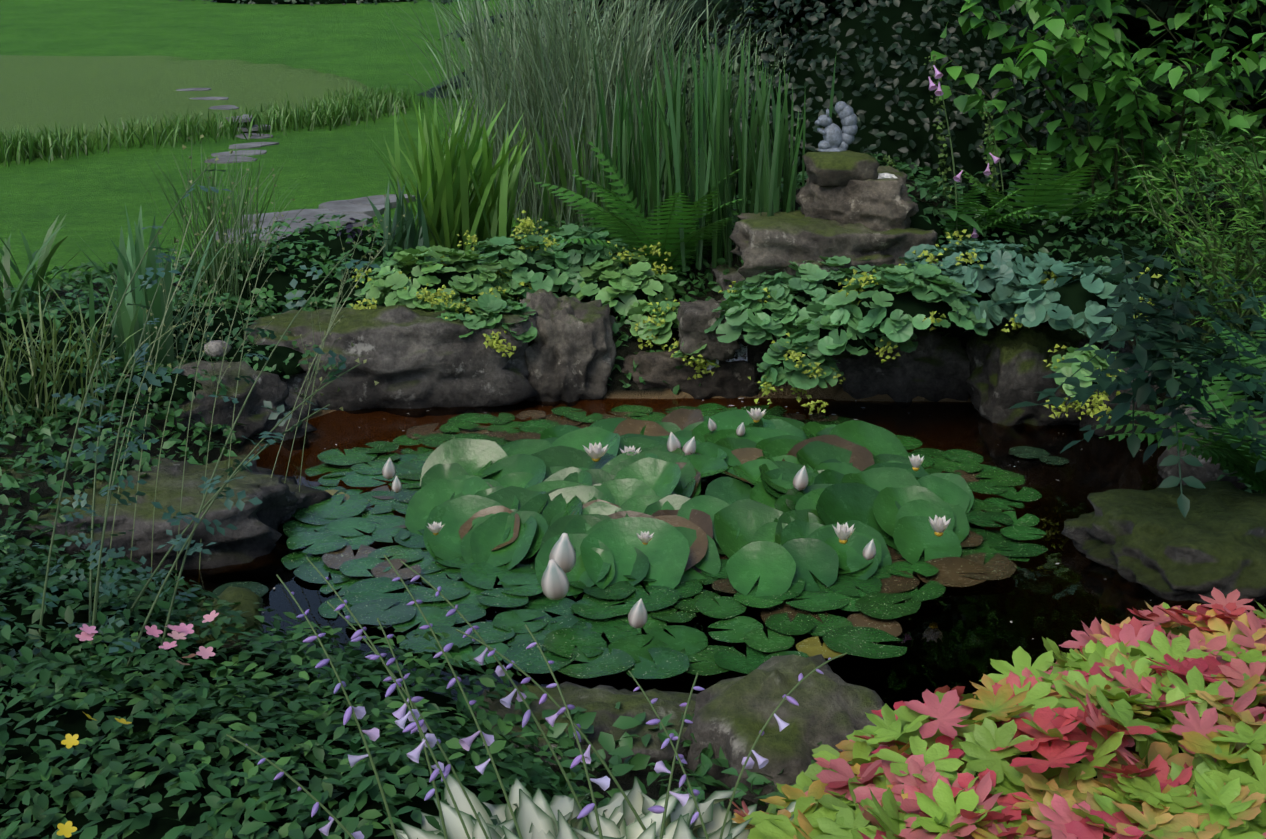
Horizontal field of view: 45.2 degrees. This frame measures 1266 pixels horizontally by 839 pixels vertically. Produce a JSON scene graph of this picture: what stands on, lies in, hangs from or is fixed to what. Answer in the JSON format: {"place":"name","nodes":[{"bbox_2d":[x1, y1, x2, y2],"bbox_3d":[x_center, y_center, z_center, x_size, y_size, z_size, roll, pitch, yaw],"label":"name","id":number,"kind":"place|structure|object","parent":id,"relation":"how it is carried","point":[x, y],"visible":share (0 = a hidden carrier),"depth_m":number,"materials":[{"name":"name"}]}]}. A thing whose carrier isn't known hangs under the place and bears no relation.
{"place":"outdoors","nodes":[
{"label":"outdoors","id":0,"kind":"place"},
{"bbox_2d":[0,0,1265,816],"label":"garden ground","id":1,"kind":"structure","parent":0,"point":[78,63],"depth_m":12.63,"materials":[{"name":"green plant"}]},
{"bbox_2d":[0,162,385,685],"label":"stems","id":2,"kind":"object","parent":1,"relation":"on","point":[182,545],"visible":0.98,"depth_m":3.20,"materials":[{"name":"green plant"}]},
{"bbox_2d":[57,135,378,836],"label":"flowers","id":3,"kind":"object","parent":2,"relation":"attached to","point":[67,829],"visible":1,"depth_m":2.56,"materials":[{"name":"pink plant"}]},
{"bbox_2d":[0,82,444,166],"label":"grass border","id":4,"kind":"object","parent":1,"relation":"on","point":[378,102],"visible":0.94,"depth_m":12.31,"materials":[{"name":"green plant"}]},
{"bbox_2d":[107,136,404,595],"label":"tall grass stalks","id":5,"kind":"object","parent":1,"relation":"on","point":[222,303],"visible":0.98,"depth_m":4.19,"materials":[{"name":"green plant"}]},
{"bbox_2d":[176,88,415,246],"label":"stepping stone path","id":6,"kind":"structure","parent":1,"relation":"on","point":[361,208],"depth_m":8.67,"materials":[{"name":"grey stone"}]},
{"bbox_2d":[0,533,617,838],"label":"ground cover plants","id":7,"kind":"object","parent":1,"relation":"on","point":[201,702],"visible":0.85,"depth_m":2.78,"materials":[{"name":"green plant"}]},
{"bbox_2d":[0,91,661,378],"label":"iris plants","id":8,"kind":"object","parent":1,"relation":"on","point":[449,207],"visible":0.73,"depth_m":7.04,"materials":[{"name":"green plant"}]},
{"bbox_2d":[0,0,835,437],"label":"ornamental grass plants","id":9,"kind":"object","parent":1,"relation":"on","point":[650,160],"visible":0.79,"depth_m":7.11,"materials":[{"name":"green plant"}]},
{"bbox_2d":[170,0,757,14],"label":"shrub","id":10,"kind":"object","parent":1,"relation":"on","point":[311,3],"depth_m":29.77,"materials":[{"name":"green plant"}]},
{"bbox_2d":[226,555,846,838],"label":"bellflower stems","id":11,"kind":"object","parent":1,"relation":"on","point":[428,740],"visible":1,"depth_m":2.20,"materials":[{"name":"plant"}]},
{"bbox_2d":[388,774,814,838],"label":"hosta plants","id":12,"kind":"object","parent":1,"relation":"on","point":[537,816],"visible":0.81,"depth_m":2.40,"materials":[{"name":"plant"}]},
{"bbox_2d":[0,150,1265,803],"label":"rocks","id":13,"kind":"object","parent":1,"relation":"on","point":[858,212],"visible":0.56,"depth_m":5.57,"materials":[{"name":"grey stone"}]},
{"bbox_2d":[815,101,857,151],"bbox_3d":[0.815,-1.173,6.103,0.173,0.208,0.093,0,17,1],"label":"squirrel statue","id":14,"kind":"object","parent":13,"relation":"on","point":[835,138],"visible":1,"depth_m":6.08,"materials":[{"name":"grey stone"}]},
{"bbox_2d":[877,173,896,178],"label":"quartz crystals","id":15,"kind":"object","parent":13,"relation":"on","point":[883,175],"visible":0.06,"depth_m":6.04,"materials":[{"name":"white stone"}]},
{"bbox_2d":[0,0,1265,838],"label":"foliage","id":16,"kind":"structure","parent":1,"relation":"on","point":[1074,300],"depth_m":5.98,"materials":[{"name":"green plant"}]},
{"bbox_2d":[0,122,1265,827],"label":"groundcover plants","id":17,"kind":"object","parent":1,"relation":"on","point":[556,732],"visible":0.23,"depth_m":5.25,"materials":[{"name":"green plant"}]},
{"bbox_2d":[706,334,746,369],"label":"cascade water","id":18,"kind":"structure","parent":1,"relation":"on","point":[743,351],"depth_m":6.07,"materials":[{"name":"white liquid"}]},
{"bbox_2d":[360,223,1153,396],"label":"lady's mantle plants","id":19,"kind":"object","parent":1,"relation":"on","point":[921,278],"visible":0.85,"depth_m":5.75,"materials":[{"name":"green plant"}]},
{"bbox_2d":[349,210,1167,420],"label":"yellow flowers","id":20,"kind":"object","parent":1,"relation":"on","point":[528,223],"visible":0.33,"depth_m":5.80,"materials":[{"name":"yellow plant"}]},
{"bbox_2d":[390,0,1265,176],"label":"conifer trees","id":21,"kind":"object","parent":1,"relation":"on","point":[1137,30],"visible":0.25,"depth_m":9.92,"materials":[{"name":"green plant"}]},
{"bbox_2d":[528,136,1265,492],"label":"fern plants","id":22,"kind":"object","parent":1,"relation":"on","point":[1240,460],"visible":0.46,"depth_m":6.30,"materials":[{"name":"green plant"}]},
{"bbox_2d":[883,54,1012,251],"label":"foxglove flowers","id":23,"kind":"object","parent":1,"relation":"on","point":[938,75],"visible":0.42,"depth_m":6.27,"materials":[{"name":"green plant"}]},
{"bbox_2d":[661,0,1265,492],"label":"dark shrub","id":24,"kind":"object","parent":1,"relation":"on","point":[833,28],"visible":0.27,"depth_m":7.27,"materials":[{"name":"green plant"}]},
{"bbox_2d":[729,587,1265,838],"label":"plants","id":25,"kind":"object","parent":1,"relation":"on","point":[1122,711],"visible":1,"depth_m":2.42,"materials":[{"name":"plant"}]},
{"bbox_2d":[931,0,1265,345],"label":"shrub","id":26,"kind":"object","parent":1,"relation":"on","point":[1124,108],"visible":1,"depth_m":6.21,"materials":[{"name":"green plant"}]},
{"bbox_2d":[990,234,1265,517],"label":"mahonia shrub","id":27,"kind":"object","parent":1,"relation":"on","point":[1142,359],"visible":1,"depth_m":3.84,"materials":[{"name":"green plant"}]},
{"bbox_2d":[142,398,1265,710],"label":"pond water","id":28,"kind":"structure","parent":0,"point":[1056,592],"depth_m":4.26,"materials":[{"name":"black liquid"}]},
{"bbox_2d":[212,403,1068,678],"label":"water lilies","id":29,"kind":"object","parent":28,"relation":"on","point":[503,502],"depth_m":4.40,"materials":[{"name":"green plant"}]},
{"bbox_2d":[262,397,1151,638],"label":"water flecks","id":30,"kind":"object","parent":28,"relation":"on","point":[758,402],"visible":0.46,"depth_m":5.81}
]}

